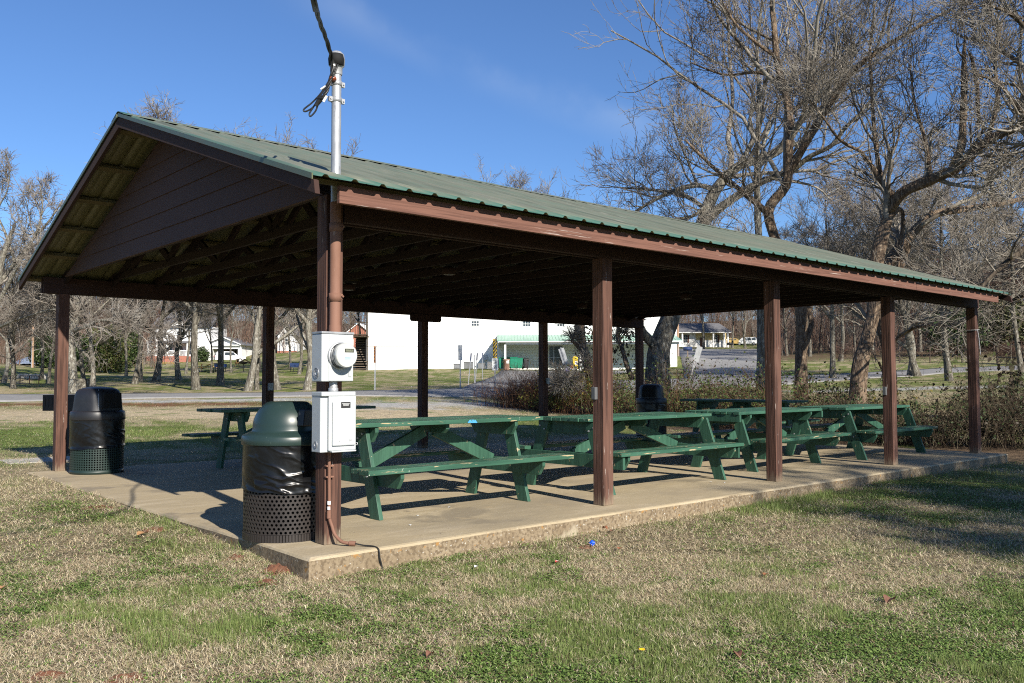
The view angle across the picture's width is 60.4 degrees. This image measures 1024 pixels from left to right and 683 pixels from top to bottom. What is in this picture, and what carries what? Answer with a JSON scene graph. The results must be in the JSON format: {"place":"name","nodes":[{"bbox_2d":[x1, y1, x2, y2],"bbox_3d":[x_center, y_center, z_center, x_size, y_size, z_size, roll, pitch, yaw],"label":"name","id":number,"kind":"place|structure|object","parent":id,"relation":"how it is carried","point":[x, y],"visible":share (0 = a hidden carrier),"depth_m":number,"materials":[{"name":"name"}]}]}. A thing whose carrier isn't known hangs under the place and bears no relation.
{"place":"outdoors","nodes":[
{"label":"outdoors","id":0,"kind":"place"},
{"bbox_2d":[0,387,492,401],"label":"road","id":1,"kind":"structure","parent":0,"point":[453,392],"depth_m":38.81,"materials":[{"name":"grey asphalt"}]},
{"bbox_2d":[0,318,1023,682],"bbox_3d":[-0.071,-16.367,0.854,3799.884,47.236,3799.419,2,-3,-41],"label":"ground","id":2,"kind":"structure","parent":0,"point":[292,380],"depth_m":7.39,"materials":[{"name":"green plant"}]},
{"bbox_2d":[0,228,45,388],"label":"bare tree","id":3,"kind":"object","parent":2,"relation":"on","point":[10,332],"visible":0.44,"depth_m":44.68,"materials":[{"name":"grey plant"}]},
{"bbox_2d":[0,221,54,382],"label":"bare tree","id":4,"kind":"object","parent":2,"relation":"on","point":[6,372],"visible":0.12,"depth_m":55.29,"materials":[{"name":"grey plant"}]},
{"bbox_2d":[0,217,54,379],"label":"bare tree","id":5,"kind":"object","parent":2,"relation":"on","point":[41,377],"visible":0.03,"depth_m":61.83,"materials":[{"name":"grey plant"}]},
{"bbox_2d":[0,456,69,463],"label":"grill pad","id":6,"kind":"object","parent":2,"relation":"on","point":[36,459],"visible":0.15,"depth_m":13.47,"materials":[{"name":"concrete"}]},
{"bbox_2d":[26,332,54,368],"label":"evergreen shrub","id":7,"kind":"object","parent":2,"relation":"on","point":[37,362],"visible":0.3,"depth_m":87.23,"materials":[{"name":"green plant"}]},
{"bbox_2d":[19,670,70,682],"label":"soil mound","id":8,"kind":"object","parent":2,"relation":"on","point":[49,672],"visible":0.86,"depth_m":3.94,"materials":[{"name":"brown soil"}]},
{"bbox_2d":[0,147,98,361],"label":"bare tree","id":9,"kind":"object","parent":2,"relation":"on","point":[3,258],"visible":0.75,"depth_m":42.84,"materials":[{"name":"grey plant"}]},
{"bbox_2d":[14,246,94,383],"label":"bare tree","id":10,"kind":"object","parent":2,"relation":"on","point":[49,369],"visible":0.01,"depth_m":56.10,"materials":[{"name":"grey plant"}]},
{"bbox_2d":[42,394,74,455],"bbox_3d":[-7.414,1.432,14.562,0.630,1.101,0.486,0,-3,0],"label":"park grill","id":11,"kind":"object","parent":2,"relation":"on","point":[48,402],"visible":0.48,"depth_m":14.35,"materials":[{"name":"black metal"}]},
{"bbox_2d":[3,220,133,386],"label":"bare tree","id":12,"kind":"object","parent":2,"relation":"on","point":[92,376],"visible":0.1,"depth_m":45.18,"materials":[{"name":"grey plant"}]},
{"bbox_2d":[12,230,150,378],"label":"bare tree","id":13,"kind":"object","parent":2,"relation":"on","point":[81,367],"visible":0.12,"depth_m":46.93,"materials":[{"name":"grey plant"}]},
{"bbox_2d":[75,333,103,371],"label":"evergreen shrub","id":14,"kind":"object","parent":2,"relation":"on","point":[77,354],"visible":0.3,"depth_m":83.41,"materials":[{"name":"green plant"}]},
{"bbox_2d":[7,210,192,392],"bbox_3d":[-19.292,-2.767,40.539,9.513,10.910,6.168,0,-3,6],"label":"bare tree","id":15,"kind":"object","parent":2,"relation":"on","point":[73,382],"visible":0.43,"depth_m":39.91,"materials":[{"name":"grey plant"}]},
{"bbox_2d":[83,324,131,372],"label":"evergreen shrub","id":16,"kind":"object","parent":2,"relation":"on","point":[113,357],"visible":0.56,"depth_m":84.33,"materials":[{"name":"green plant"}]},
{"bbox_2d":[93,297,147,383],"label":"bare tree","id":17,"kind":"object","parent":2,"relation":"on","point":[135,378],"visible":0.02,"depth_m":53.11,"materials":[{"name":"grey plant"}]},
{"bbox_2d":[102,324,144,371],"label":"evergreen shrub","id":18,"kind":"object","parent":2,"relation":"on","point":[132,349],"visible":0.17,"depth_m":91.97,"materials":[{"name":"green plant"}]},
{"bbox_2d":[104,672,148,682],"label":"soil mound","id":19,"kind":"object","parent":2,"relation":"on","point":[118,676],"visible":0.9,"depth_m":3.94,"materials":[{"name":"brown soil"}]},
{"bbox_2d":[91,299,162,375],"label":"bare tree","id":20,"kind":"object","parent":2,"relation":"on","point":[126,369],"visible":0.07,"depth_m":73.99,"materials":[{"name":"grey plant"}]},
{"bbox_2d":[97,297,239,381],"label":"bare tree","id":21,"kind":"object","parent":2,"relation":"on","point":[156,377],"visible":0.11,"depth_m":58.06,"materials":[{"name":"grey plant"}]},
{"bbox_2d":[93,86,252,389],"bbox_3d":[-15.792,-5.293,46.673,10.534,16.373,11.614,-2,-3,37],"label":"bare tree","id":22,"kind":"object","parent":2,"relation":"on","point":[195,378],"visible":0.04,"depth_m":46.19,"materials":[{"name":"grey plant"}]},
{"bbox_2d":[158,301,214,373],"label":"bare tree","id":23,"kind":"object","parent":2,"relation":"on","point":[186,366],"visible":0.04,"depth_m":82.01,"materials":[{"name":"grey plant"}]},
{"bbox_2d":[147,312,251,361],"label":"white house","id":24,"kind":"structure","parent":2,"relation":"on","point":[244,349],"depth_m":152.45,"materials":[{"name":"paint"}]},
{"bbox_2d":[164,301,235,379],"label":"bare tree","id":25,"kind":"object","parent":2,"relation":"on","point":[178,376],"visible":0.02,"depth_m":59.53,"materials":[{"name":"grey plant"}]},
{"bbox_2d":[198,346,210,361],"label":"evergreen shrub","id":26,"kind":"object","parent":2,"relation":"on","point":[203,354],"visible":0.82,"depth_m":147.73,"materials":[{"name":"green plant"}]},
{"bbox_2d":[171,133,267,385],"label":"bare tree","id":27,"kind":"object","parent":2,"relation":"on","point":[220,381],"visible":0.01,"depth_m":52.21,"materials":[{"name":"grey plant"}]},
{"bbox_2d":[199,304,244,372],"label":"bare tree","id":28,"kind":"object","parent":2,"relation":"on","point":[210,342],"visible":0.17,"depth_m":95.94,"materials":[{"name":"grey plant"}]},
{"bbox_2d":[214,351,245,361],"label":"parked car","id":29,"kind":"object","parent":2,"relation":"on","point":[234,356],"visible":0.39,"depth_m":138.40,"materials":[{"name":"white paint"}]},
{"bbox_2d":[210,303,262,371],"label":"bare tree","id":30,"kind":"object","parent":2,"relation":"on","point":[241,314],"visible":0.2,"depth_m":90.27,"materials":[{"name":"grey plant"}]},
{"bbox_2d":[217,304,262,389],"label":"bare tree","id":31,"kind":"object","parent":2,"relation":"on","point":[256,385],"visible":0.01,"depth_m":45.54,"materials":[{"name":"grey plant"}]},
{"bbox_2d":[214,112,318,389],"bbox_3d":[-12.433,-4.992,45.113,10.152,15.594,9.208,-5,-5,38],"label":"bare tree","id":32,"kind":"object","parent":2,"relation":"on","point":[277,385],"visible":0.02,"depth_m":45.61,"materials":[{"name":"grey plant"}]},
{"bbox_2d":[261,563,289,575],"bbox_3d":[-1.644,1.597,6.170,0.262,0.086,0.216,2,-3,-41],"label":"soil mound","id":33,"kind":"object","parent":2,"relation":"on","point":[278,567],"visible":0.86,"depth_m":6.13,"materials":[{"name":"soil"}]},
{"bbox_2d":[255,306,316,373],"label":"bare tree","id":34,"kind":"object","parent":2,"relation":"on","point":[300,342],"visible":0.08,"depth_m":75.02,"materials":[{"name":"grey plant"}]},
{"bbox_2d":[276,325,305,352],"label":"gable house","id":35,"kind":"structure","parent":2,"relation":"on","point":[295,348],"depth_m":160.00,"materials":[{"name":"white plastic"}]},
{"bbox_2d":[275,308,316,368],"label":"bare tree","id":36,"kind":"object","parent":2,"relation":"on","point":[289,345],"visible":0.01,"depth_m":94.95,"materials":[{"name":"grey plant"}]},
{"bbox_2d":[234,128,362,390],"bbox_3d":[-12.331,-3.682,46.538,9.242,13.260,10.097,-2,-3,32],"label":"bare tree","id":37,"kind":"object","parent":2,"relation":"on","point":[249,383],"visible":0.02,"depth_m":44.67,"materials":[{"name":"grey plant"}]},
{"bbox_2d":[275,307,345,347],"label":"bare tree","id":38,"kind":"object","parent":2,"relation":"on","point":[285,321],"visible":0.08,"depth_m":93.24,"materials":[{"name":"grey plant"}]},
{"bbox_2d":[276,133,362,389],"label":"bare tree","id":39,"kind":"object","parent":2,"relation":"on","point":[307,340],"visible":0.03,"depth_m":45.34,"materials":[{"name":"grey plant"}]},
{"bbox_2d":[347,323,365,348],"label":"brick house","id":40,"kind":"structure","parent":2,"relation":"on","point":[353,330],"depth_m":150.09,"materials":[{"name":"red brick"}]},
{"bbox_2d":[350,313,368,369],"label":"outside stair","id":41,"kind":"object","parent":2,"relation":"on","point":[360,347],"visible":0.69,"depth_m":86.05,"materials":[{"name":"brown wood"}]},
{"bbox_2d":[492,339,497,392],"bbox_3d":[-0.826,1.383,42.003,0.057,3.001,0.460,-2,-3,39],"label":"road sign","id":42,"kind":"object","parent":2,"relation":"on","point":[494,363],"visible":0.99,"depth_m":42.01,"materials":[{"name":"metal"}]},
{"bbox_2d":[459,154,535,189],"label":"bare tree","id":43,"kind":"object","parent":2,"relation":"on","point":[524,181],"visible":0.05,"depth_m":119.15,"materials":[{"name":"grey plant"}]},
{"bbox_2d":[0,272,1020,371],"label":"underwood","id":44,"kind":"object","parent":2,"relation":"on","point":[790,326],"visible":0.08,"depth_m":152.46,"materials":[{"name":"brown plant"}]},
{"bbox_2d":[27,434,1007,581],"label":"concrete slab","id":45,"kind":"structure","parent":2,"relation":"on","point":[206,497],"depth_m":9.25,"materials":[{"name":"beige concrete"}]},
{"bbox_2d":[69,387,125,474],"bbox_3d":[-5.515,1.171,11.706,0.693,1.137,0.693,-1,-3,24],"label":"trash can","id":46,"kind":"object","parent":45,"relation":"on","point":[97,416],"visible":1,"depth_m":11.45,"materials":[{"name":"black"}]},
{"bbox_2d":[102,393,121,407],"bbox_3d":[-5.292,0.780,11.618,0.049,0.200,0.309,-1,-3,24],"label":"flap door","id":47,"kind":"structure","parent":46,"relation":"in","point":[109,400],"depth_m":11.59,"materials":[{"name":"black plastic"}]},
{"bbox_2d":[241,401,315,542],"bbox_3d":[-1.762,0.992,6.879,0.694,1.046,0.694,-2,-3,28],"label":"trash can","id":48,"kind":"object","parent":45,"relation":"on","point":[278,485],"visible":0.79,"depth_m":6.59,"materials":[{"name":"plastic"}]},
{"bbox_2d":[297,409,311,426],"bbox_3d":[-1.541,0.584,6.777,0.065,0.130,0.277,-2,-3,28],"label":"flap door","id":49,"kind":"structure","parent":48,"relation":"in","point":[304,415],"depth_m":6.67,"materials":[{"name":"black plastic"}]},
{"bbox_2d":[182,405,391,468],"bbox_3d":[-3.169,1.353,12.521,2.465,0.837,1.560,2,-4,-43],"label":"picnic table","id":50,"kind":"object","parent":45,"relation":"on","point":[222,440],"visible":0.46,"depth_m":12.07,"materials":[{"name":"paint"}]},
{"bbox_2d":[341,414,573,520],"bbox_3d":[-0.809,1.171,8.565,2.465,0.836,1.560,2,-3,-42],"label":"picnic table","id":51,"kind":"object","parent":45,"relation":"on","point":[477,457],"visible":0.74,"depth_m":8.45,"materials":[{"name":"paint"}]},
{"bbox_2d":[18,111,1012,544],"bbox_3d":[0.719,-0.190,13.055,12.655,3.954,8.124,2,-3,-41],"label":"picnic shelter","id":52,"kind":"object","parent":45,"relation":"on","point":[154,209],"visible":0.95,"depth_m":10.54,"materials":[{"name":"paint"}]},
{"bbox_2d":[312,331,356,381],"bbox_3d":[-1.281,0.111,6.417,0.270,0.362,0.254,2,-3,-41],"label":"electric meter","id":53,"kind":"object","parent":52,"relation":"attached to","point":[334,356],"visible":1,"depth_m":6.35,"materials":[{"name":"metal"}]},
{"bbox_2d":[312,391,357,452],"bbox_3d":[-1.294,0.586,6.438,0.300,0.437,0.172,2,-3,-41],"label":"breaker panel","id":54,"kind":"object","parent":52,"relation":"attached to","point":[333,422],"visible":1,"depth_m":6.36,"materials":[{"name":"paint"}]},
{"bbox_2d":[328,50,344,331],"bbox_3d":[-1.308,-1.119,6.531,0.128,2.110,0.140,0,-3,-6],"label":"service mast","id":55,"kind":"object","parent":52,"relation":"attached to","point":[336,226],"visible":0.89,"depth_m":6.51,"materials":[{"name":"metal"}]},
{"bbox_2d":[303,0,338,116],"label":"service cable","id":56,"kind":"object","parent":55,"relation":"attached to","point":[319,98],"visible":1,"depth_m":6.49,"materials":[{"name":"rubber"}]},
{"bbox_2d":[325,452,355,545],"bbox_3d":[-1.257,1.148,6.446,0.240,0.687,0.067,-1,-3,9],"label":"conduit pipe","id":57,"kind":"object","parent":52,"relation":"attached to","point":[329,477],"visible":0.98,"depth_m":6.43,"materials":[{"name":"brown paint"}]},
{"bbox_2d":[343,281,356,290],"bbox_3d":[-2.336,-0.798,12.586,0.200,0.131,0.180,2,-3,-41],"label":"ceiling lamp","id":58,"kind":"object","parent":52,"relation":"attached to","point":[348,285],"visible":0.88,"depth_m":12.52,"materials":[{"name":"black metal"}]},
{"bbox_2d":[440,264,457,275],"bbox_3d":[-0.773,-0.882,10.793,0.200,0.131,0.180,2,-3,-41],"label":"ceiling lamp","id":59,"kind":"object","parent":52,"relation":"attached to","point":[448,269],"visible":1,"depth_m":10.73,"materials":[{"name":"black metal"}]},
{"bbox_2d":[519,412,743,494],"bbox_3d":[1.364,1.271,10.461,2.318,0.798,1.760,2,-4,-42],"label":"picnic table","id":60,"kind":"object","parent":45,"relation":"on","point":[650,443],"visible":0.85,"depth_m":10.33,"materials":[{"name":"paint"}]},
{"bbox_2d":[636,384,666,435],"bbox_3d":[3.062,1.497,19.293,0.693,1.137,0.693,-1,-3,20],"label":"trash can","id":61,"kind":"object","parent":45,"relation":"on","point":[650,398],"visible":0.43,"depth_m":19.05,"materials":[{"name":"black plastic"}]},
{"bbox_2d":[642,388,655,396],"bbox_3d":[2.971,1.101,19.080,0.309,0.200,0.049,-1,-3,20],"label":"flap door","id":62,"kind":"structure","parent":61,"relation":"in","point":[646,392],"depth_m":19.05,"materials":[{"name":"plastic"}]},
{"bbox_2d":[680,399,819,438],"bbox_3d":[4.511,1.553,17.201,1.560,0.831,2.490,2,-3,-41],"label":"picnic table","id":63,"kind":"object","parent":45,"relation":"on","point":[714,403],"visible":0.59,"depth_m":17.21,"materials":[{"name":"paint"}]},
{"bbox_2d":[664,407,850,471],"bbox_3d":[3.498,1.363,12.551,2.311,0.794,1.720,2,-4,-44],"label":"picnic table","id":64,"kind":"object","parent":45,"relation":"on","point":[741,420],"visible":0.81,"depth_m":12.30,"materials":[{"name":"paint"}]},
{"bbox_2d":[782,404,937,459],"bbox_3d":[5.655,1.448,14.459,2.248,0.788,1.720,2,-3,-42],"label":"picnic table","id":65,"kind":"object","parent":45,"relation":"on","point":[844,415],"visible":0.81,"depth_m":14.14,"materials":[{"name":"paint"}]},
{"bbox_2d":[366,312,681,369],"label":"white hall","id":66,"kind":"structure","parent":2,"relation":"on","point":[393,338],"depth_m":85.10,"materials":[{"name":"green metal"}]},
{"bbox_2d":[549,346,562,365],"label":"door","id":67,"kind":"structure","parent":66,"relation":"in","point":[553,350],"depth_m":84.89,"materials":[{"name":"grey glass"}]},
{"bbox_2d":[463,354,585,412],"bbox_3d":[0.636,1.541,33.769,4.233,2.299,6.709,2,-3,-41],"label":"weed patch","id":68,"kind":"object","parent":2,"relation":"on","point":[512,399],"visible":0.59,"depth_m":33.43,"materials":[{"name":"brown plant"}]},
{"bbox_2d":[528,169,556,193],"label":"bare tree","id":69,"kind":"object","parent":2,"relation":"on","point":[541,188],"visible":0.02,"depth_m":123.19,"materials":[{"name":"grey plant"}]},
{"bbox_2d":[516,358,648,413],"bbox_3d":[2.834,1.611,30.979,5.982,2.204,3.999,-2,-3,32],"label":"bramble thicket","id":70,"kind":"object","parent":2,"relation":"on","point":[563,404],"visible":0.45,"depth_m":30.71,"materials":[{"name":"brown plant"}]},
{"bbox_2d":[541,180,648,412],"bbox_3d":[1.383,-1.671,30.930,6.358,9.058,5.742,2,-3,-41],"label":"bare tree","id":71,"kind":"object","parent":2,"relation":"on","point":[577,338],"visible":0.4,"depth_m":30.56,"materials":[{"name":"brown plant"}]},
{"bbox_2d":[679,323,731,346],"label":"yellow house","id":72,"kind":"structure","parent":2,"relation":"on","point":[690,334],"depth_m":185.93,"materials":[{"name":"beige paint"}]},
{"bbox_2d":[700,313,713,348],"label":"bare tree","id":73,"kind":"object","parent":2,"relation":"on","point":[702,317],"visible":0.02,"depth_m":171.93,"materials":[{"name":"grey plant"}]},
{"bbox_2d":[557,345,874,432],"bbox_3d":[5.240,1.317,25.205,4.308,2.554,12.955,1,-3,-21],"label":"bramble thicket","id":74,"kind":"object","parent":2,"relation":"on","point":[628,401],"visible":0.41,"depth_m":24.41,"materials":[{"name":"brown plant"}]},
{"bbox_2d":[655,357,800,408],"bbox_3d":[6.145,1.428,25.782,3.170,1.926,5.476,2,-3,-41],"label":"bramble thicket","id":75,"kind":"object","parent":2,"relation":"on","point":[720,381],"visible":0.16,"depth_m":25.79,"materials":[{"name":"brown plant"}]},
{"bbox_2d":[726,310,756,348],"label":"bare tree","id":76,"kind":"object","parent":2,"relation":"on","point":[744,330],"visible":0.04,"depth_m":175.69,"materials":[{"name":"grey plant"}]},
{"bbox_2d":[739,337,756,344],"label":"parked car","id":77,"kind":"object","parent":2,"relation":"on","point":[751,340],"visible":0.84,"depth_m":195.32,"materials":[{"name":"white paint"}]},
{"bbox_2d":[562,0,976,403],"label":"bare tree","id":78,"kind":"object","parent":2,"relation":"on","point":[804,319],"visible":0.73,"depth_m":25.10,"materials":[{"name":"brown plant"}]},
{"bbox_2d":[560,0,986,404],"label":"bare tree","id":79,"kind":"object","parent":2,"relation":"on","point":[665,330],"visible":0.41,"depth_m":32.67,"materials":[{"name":"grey plant"}]},
{"bbox_2d":[606,0,940,394],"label":"bare tree","id":80,"kind":"object","parent":2,"relation":"on","point":[760,335],"visible":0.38,"depth_m":28.79,"materials":[{"name":"brown plant"}]},
{"bbox_2d":[780,239,794,355],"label":"woodland tree","id":81,"kind":"object","parent":2,"relation":"on","point":[784,312],"visible":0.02,"depth_m":117.60,"materials":[{"name":"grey plant"}]},
{"bbox_2d":[795,177,878,360],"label":"bare tree","id":82,"kind":"object","parent":2,"relation":"on","point":[842,336],"visible":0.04,"depth_m":94.85,"materials":[{"name":"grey plant"}]},
{"bbox_2d":[763,154,912,377],"bbox_3d":[22.114,-5.028,58.105,11.079,15.594,10.048,3,-4,-41],"label":"bare tree","id":83,"kind":"object","parent":2,"relation":"on","point":[786,234],"visible":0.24,"depth_m":57.73,"materials":[{"name":"grey plant"}]},
{"bbox_2d":[827,302,866,353],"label":"woodland tree","id":84,"kind":"object","parent":2,"relation":"on","point":[854,341],"visible":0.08,"depth_m":114.05,"materials":[{"name":"grey plant"}]},
{"bbox_2d":[787,358,944,425],"bbox_3d":[9.105,1.364,23.447,2.827,1.938,4.409,2,-3,-41],"label":"bramble thicket","id":85,"kind":"object","parent":2,"relation":"on","point":[847,394],"visible":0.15,"depth_m":23.54,"materials":[{"name":"brown plant"}]},
{"bbox_2d":[789,123,944,269],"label":"bare tree","id":86,"kind":"object","parent":2,"relation":"on","point":[846,202],"visible":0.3,"depth_m":55.69,"materials":[{"name":"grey plant"}]},
{"bbox_2d":[735,342,1023,451],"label":"bramble thicket","id":87,"kind":"object","parent":2,"relation":"on","point":[993,425],"visible":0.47,"depth_m":16.88,"materials":[{"name":"brown plant"}]},
{"bbox_2d":[748,0,1023,403],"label":"bare tree","id":88,"kind":"object","parent":2,"relation":"on","point":[891,201],"visible":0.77,"depth_m":22.54,"materials":[{"name":"brown plant"}]},
{"bbox_2d":[812,145,996,374],"bbox_3d":[26.962,-5.360,63.742,11.837,16.585,13.002,0,-3,-6],"label":"bare tree","id":89,"kind":"object","parent":2,"relation":"on","point":[907,308],"visible":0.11,"depth_m":61.28,"materials":[{"name":"brown plant"}]},
{"bbox_2d":[824,179,986,375],"bbox_3d":[26.726,-4.456,60.640,10.271,14.564,9.102,-2,-3,40],"label":"bare tree","id":90,"kind":"object","parent":2,"relation":"on","point":[915,369],"visible":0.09,"depth_m":60.31,"materials":[{"name":"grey plant"}]},
{"bbox_2d":[799,162,1023,404],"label":"bare tree","id":91,"kind":"object","parent":2,"relation":"on","point":[878,330],"visible":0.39,"depth_m":23.80,"materials":[{"name":"brown plant"}]},
{"bbox_2d":[827,337,997,362],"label":"vine fence","id":92,"kind":"object","parent":2,"relation":"on","point":[899,349],"visible":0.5,"depth_m":82.47,"materials":[{"name":"brown plant"}]},
{"bbox_2d":[824,88,1023,380],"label":"bare tree","id":93,"kind":"object","parent":2,"relation":"on","point":[946,361],"visible":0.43,"depth_m":50.27,"materials":[{"name":"grey plant"}]},
{"bbox_2d":[873,0,1023,364],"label":"bare tree","id":94,"kind":"object","parent":2,"relation":"on","point":[1015,107],"visible":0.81,"depth_m":20.23,"materials":[{"name":"brown plant"}]},
{"bbox_2d":[917,307,993,355],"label":"evergreen shrub","id":95,"kind":"object","parent":2,"relation":"on","point":[938,337],"visible":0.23,"depth_m":99.28,"materials":[{"name":"green plant"}]},
{"bbox_2d":[914,313,1023,444],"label":"bramble thicket","id":96,"kind":"object","parent":2,"relation":"on","point":[1019,373],"visible":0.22,"depth_m":17.61,"materials":[{"name":"brown plant"}]},
{"bbox_2d":[933,99,1023,371],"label":"bare tree","id":97,"kind":"object","parent":2,"relation":"on","point":[1018,350],"visible":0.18,"depth_m":52.17,"materials":[{"name":"grey plant"}]},
{"bbox_2d":[952,214,1022,293],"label":"bare tree","id":98,"kind":"object","parent":2,"relation":"on","point":[997,259],"visible":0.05,"depth_m":118.96,"materials":[{"name":"grey plant"}]},
{"bbox_2d":[954,287,1021,349],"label":"evergreen shrub","id":99,"kind":"object","parent":2,"relation":"on","point":[993,324],"visible":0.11,"depth_m":110.36,"materials":[{"name":"green plant"}]},
{"bbox_2d":[982,298,1023,348],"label":"evergreen shrub","id":100,"kind":"object","parent":2,"relation":"on","point":[1011,338],"visible":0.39,"depth_m":107.22,"materials":[{"name":"green plant"}]},
{"bbox_2d":[994,338,1023,363],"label":"vine fence","id":101,"kind":"object","parent":2,"relation":"on","point":[1007,351],"visible":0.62,"depth_m":75.21,"materials":[{"name":"brown plant"}]},
{"bbox_2d":[0,0,1023,323],"label":"sky","id":102,"kind":"structure","parent":0,"point":[436,86],"materials":[{"name":"blue"}]},
{"bbox_2d":[463,370,633,395],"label":"driveway","id":103,"kind":"structure","parent":0,"point":[476,384],"depth_m":58.82,"materials":[{"name":"grey asphalt"}]},
{"bbox_2d":[679,348,781,377],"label":"hill road","id":104,"kind":"structure","parent":0,"point":[725,356],"depth_m":88.14,"materials":[{"name":"grey asphalt"}]},
{"bbox_2d":[495,365,1017,396],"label":"side road","id":105,"kind":"structure","parent":0,"point":[932,371],"depth_m":60.32,"materials":[{"name":"grey asphalt"}]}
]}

